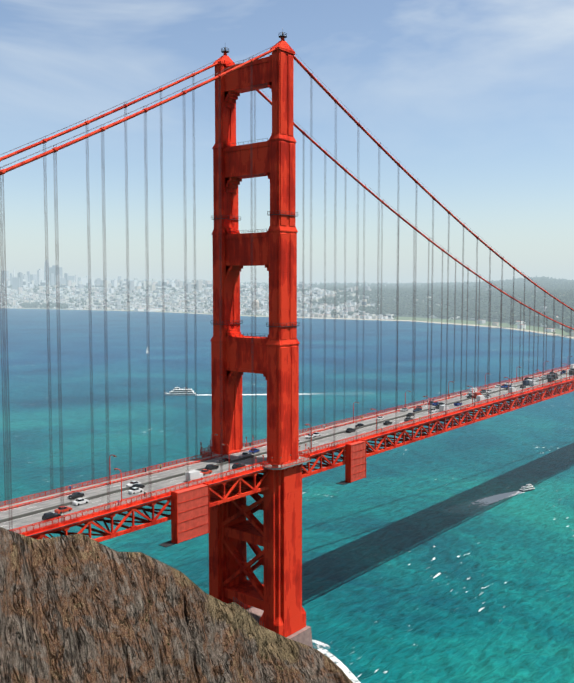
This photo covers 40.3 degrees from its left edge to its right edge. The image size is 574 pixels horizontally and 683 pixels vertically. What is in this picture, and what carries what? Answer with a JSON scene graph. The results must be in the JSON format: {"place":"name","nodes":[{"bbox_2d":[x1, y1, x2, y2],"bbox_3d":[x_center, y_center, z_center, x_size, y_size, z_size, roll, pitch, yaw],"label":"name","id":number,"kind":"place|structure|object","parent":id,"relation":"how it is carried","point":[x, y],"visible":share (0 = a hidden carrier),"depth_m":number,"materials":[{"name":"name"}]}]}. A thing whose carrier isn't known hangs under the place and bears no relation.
{"place":"outdoors","nodes":[
{"label":"outdoors","id":0,"kind":"place"},
{"bbox_2d":[0,527,352,682],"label":"rocky hillside","id":1,"kind":"structure","parent":0,"point":[79,608],"depth_m":199.30,"materials":[{"name":"brown stone"}]},
{"bbox_2d":[233,597,263,626],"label":"fence","id":2,"kind":"object","parent":1,"relation":"on","point":[253,614],"visible":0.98,"depth_m":245.56,"materials":[{"name":"grey metal"}]},
{"bbox_2d":[246,606,312,646],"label":"pier","id":3,"kind":"structure","parent":1,"relation":"on","point":[303,635],"depth_m":286.55,"materials":[{"name":"concrete"}]},
{"bbox_2d":[209,32,305,636],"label":"tower","id":4,"kind":"structure","parent":3,"relation":"on","point":[276,597],"depth_m":280.34,"materials":[{"name":"red metal"}]},
{"bbox_2d":[0,48,573,530],"bbox_3d":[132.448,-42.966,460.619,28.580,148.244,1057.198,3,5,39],"label":"suspender cables","id":5,"kind":"object","parent":4,"relation":"attached to","point":[54,152],"visible":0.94,"depth_m":270.19,"materials":[{"name":"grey metal"}]},
{"bbox_2d":[0,367,573,541],"bbox_3d":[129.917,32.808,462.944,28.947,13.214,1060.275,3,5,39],"label":"deck truss","id":6,"kind":"object","parent":4,"relation":"attached to","point":[129,508],"visible":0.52,"depth_m":280.90,"materials":[{"name":"red metal"}]},
{"bbox_2d":[114,468,121,501],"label":"lamp post","id":7,"kind":"object","parent":6,"relation":"on","point":[121,482],"visible":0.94,"depth_m":229.29,"materials":[{"name":"brown metal"}]},
{"bbox_2d":[158,483,209,546],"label":"containment tarp","id":8,"kind":"object","parent":6,"relation":"attached to","point":[189,513],"visible":1,"depth_m":241.62,"materials":[{"name":"red fabric"}]},
{"bbox_2d":[0,369,573,529],"bbox_3d":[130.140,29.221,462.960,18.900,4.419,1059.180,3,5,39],"label":"roadway","id":9,"kind":"structure","parent":6,"relation":"on","point":[35,518],"depth_m":265.76,"materials":[{"name":"grey asphalt"}]},
{"bbox_2d":[42,512,60,520],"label":"car","id":10,"kind":"object","parent":9,"relation":"on","point":[48,515],"visible":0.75,"depth_m":212.15,"materials":[{"name":"black paint"}]},
{"bbox_2d":[54,506,71,513],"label":"car","id":11,"kind":"object","parent":9,"relation":"on","point":[60,509],"visible":0.94,"depth_m":219.08,"materials":[{"name":"red paint"}]},
{"bbox_2d":[68,492,83,498],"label":"car","id":12,"kind":"object","parent":9,"relation":"on","point":[74,495],"visible":1,"depth_m":233.71,"materials":[{"name":"black paint"}]},
{"bbox_2d":[72,498,88,505],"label":"car","id":13,"kind":"object","parent":9,"relation":"on","point":[78,501],"visible":1,"depth_m":227.09,"materials":[{"name":"white paint"}]},
{"bbox_2d":[126,481,140,486],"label":"car","id":14,"kind":"object","parent":9,"relation":"on","point":[131,483],"visible":0.69,"depth_m":247.06,"materials":[{"name":"white paint"}]},
{"bbox_2d":[128,487,143,493],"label":"car","id":15,"kind":"object","parent":9,"relation":"on","point":[133,490],"visible":1,"depth_m":239.11,"materials":[{"name":"white paint"}]},
{"bbox_2d":[129,484,144,489],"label":"car","id":16,"kind":"object","parent":9,"relation":"on","point":[138,486],"visible":0.73,"depth_m":243.75,"materials":[{"name":"black paint"}]},
{"bbox_2d":[185,470,203,481],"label":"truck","id":17,"kind":"object","parent":9,"relation":"on","point":[193,475],"visible":0.94,"depth_m":253.24,"materials":[{"name":"white paint"}]},
{"bbox_2d":[200,469,211,474],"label":"car","id":18,"kind":"object","parent":9,"relation":"on","point":[204,471],"visible":0.83,"depth_m":262.60,"materials":[{"name":"red paint"}]},
{"bbox_2d":[205,464,218,469],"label":"car","id":19,"kind":"object","parent":9,"relation":"on","point":[210,467],"visible":0.9,"depth_m":268.60,"materials":[{"name":"black paint"}]},
{"bbox_2d":[218,458,230,462],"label":"car","id":20,"kind":"object","parent":9,"relation":"on","point":[225,459],"visible":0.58,"depth_m":279.05,"materials":[{"name":"black paint"}]},
{"bbox_2d":[232,463,244,468],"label":"car","id":21,"kind":"object","parent":9,"relation":"on","point":[236,465],"visible":0.73,"depth_m":269.86,"materials":[{"name":"grey paint"}]},
{"bbox_2d":[238,452,250,457],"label":"car","id":22,"kind":"object","parent":9,"relation":"on","point":[244,454],"visible":0.79,"depth_m":287.40,"materials":[{"name":"grey paint"}]},
{"bbox_2d":[1,376,562,527],"bbox_3d":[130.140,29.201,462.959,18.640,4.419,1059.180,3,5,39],"label":"lane markings","id":23,"kind":"object","parent":9,"relation":"on","point":[193,469],"visible":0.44,"depth_m":258.19,"materials":[{"name":"white paint"}]},
{"bbox_2d":[346,428,355,432],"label":"car","id":24,"kind":"object","parent":9,"relation":"on","point":[349,430],"visible":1,"depth_m":333.07,"materials":[{"name":"black paint"}]},
{"bbox_2d":[439,405,448,411],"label":"truck","id":25,"kind":"object","parent":9,"relation":"on","point":[441,408],"visible":0.83,"depth_m":384.54,"materials":[{"name":"white paint"}]},
{"bbox_2d":[469,388,476,392],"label":"truck","id":26,"kind":"object","parent":9,"relation":"on","point":[474,390],"visible":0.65,"depth_m":444.79,"materials":[{"name":"white paint"}]},
{"bbox_2d":[476,395,484,401],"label":"van","id":27,"kind":"object","parent":9,"relation":"on","point":[480,397],"visible":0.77,"depth_m":416.06,"materials":[{"name":"white paint"}]},
{"bbox_2d":[508,387,515,392],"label":"van","id":28,"kind":"object","parent":9,"relation":"on","point":[513,389],"visible":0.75,"depth_m":447.46,"materials":[{"name":"white paint"}]},
{"bbox_2d":[523,380,528,385],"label":"car","id":29,"kind":"object","parent":9,"relation":"on","point":[525,382],"visible":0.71,"depth_m":478.30,"materials":[{"name":"blue paint"}]},
{"bbox_2d":[0,365,573,533],"bbox_3d":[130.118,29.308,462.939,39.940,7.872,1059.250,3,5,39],"label":"bridge railings","id":30,"kind":"object","parent":6,"relation":"attached to","point":[280,467],"visible":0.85,"depth_m":273.36,"materials":[{"name":"red metal"}]},
{"bbox_2d":[336,440,365,484],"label":"containment tarp","id":31,"kind":"object","parent":6,"relation":"attached to","point":[355,461],"visible":1,"depth_m":311.67,"materials":[{"name":"red fabric"}]},
{"bbox_2d":[202,393,318,394],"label":"boat wake","id":32,"kind":"object","parent":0,"point":[266,394],"visible":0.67,"depth_m":996.68,"materials":[{"name":"white liquid"}]},
{"bbox_2d":[0,308,573,682],"bbox_3d":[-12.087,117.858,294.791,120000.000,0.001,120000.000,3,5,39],"label":"water","id":33,"kind":"structure","parent":0,"point":[418,566],"depth_m":584.51,"materials":[{"name":"liquid"}]},
{"bbox_2d":[165,385,195,395],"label":"ferry","id":34,"kind":"object","parent":33,"relation":"on","point":[177,391],"visible":0.9,"depth_m":987.80,"materials":[{"name":"white"}]},
{"bbox_2d":[312,640,329,646],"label":"sea foam","id":35,"kind":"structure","parent":33,"relation":"on","point":[319,643],"depth_m":303.57,"materials":[{"name":"white liquid"}]},
{"bbox_2d":[519,484,534,491],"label":"tour boat","id":36,"kind":"object","parent":33,"relation":"on","point":[527,487],"visible":0.98,"depth_m":528.69,"materials":[{"name":"white"}]},
{"bbox_2d":[0,290,573,338],"bbox_3d":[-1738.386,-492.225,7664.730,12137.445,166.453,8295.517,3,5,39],"label":"shore ground","id":37,"kind":"structure","parent":0,"point":[457,321],"depth_m":3132.14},
{"bbox_2d":[1,260,396,289],"bbox_3d":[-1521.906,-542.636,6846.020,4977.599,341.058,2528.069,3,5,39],"label":"city skyline","id":38,"kind":"structure","parent":37,"relation":"on","point":[55,274],"depth_m":6069.05,"materials":[{"name":"grey"}]},
{"bbox_2d":[252,300,258,309],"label":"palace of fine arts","id":39,"kind":"structure","parent":37,"relation":"on","point":[257,304],"depth_m":3814.85,"materials":[{"name":"beige stone"}]},
{"bbox_2d":[0,275,573,333],"bbox_3d":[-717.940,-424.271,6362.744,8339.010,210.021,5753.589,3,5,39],"label":"hills","id":40,"kind":"structure","parent":37,"relation":"on","point":[557,288],"depth_m":3681.93,"materials":[{"name":"plant"}]},
{"bbox_2d":[0,278,573,335],"bbox_3d":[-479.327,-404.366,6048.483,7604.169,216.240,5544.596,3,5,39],"label":"city buildings","id":41,"kind":"structure","parent":37,"relation":"on","point":[153,289],"depth_m":4709.95,"materials":[{"name":"white"}]},
{"bbox_2d":[0,0,573,283],"label":"sky","id":42,"kind":"structure","parent":0,"point":[474,99],"materials":[{"name":"blue"}]},
{"bbox_2d":[317,644,360,682],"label":"surf foam","id":43,"kind":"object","parent":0,"point":[344,668],"visible":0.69,"depth_m":286.00,"materials":[{"name":"white liquid"}]},
{"bbox_2d":[470,491,523,507],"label":"boat wake","id":44,"kind":"object","parent":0,"point":[492,499],"visible":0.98,"depth_m":510.22,"materials":[{"name":"white liquid"}]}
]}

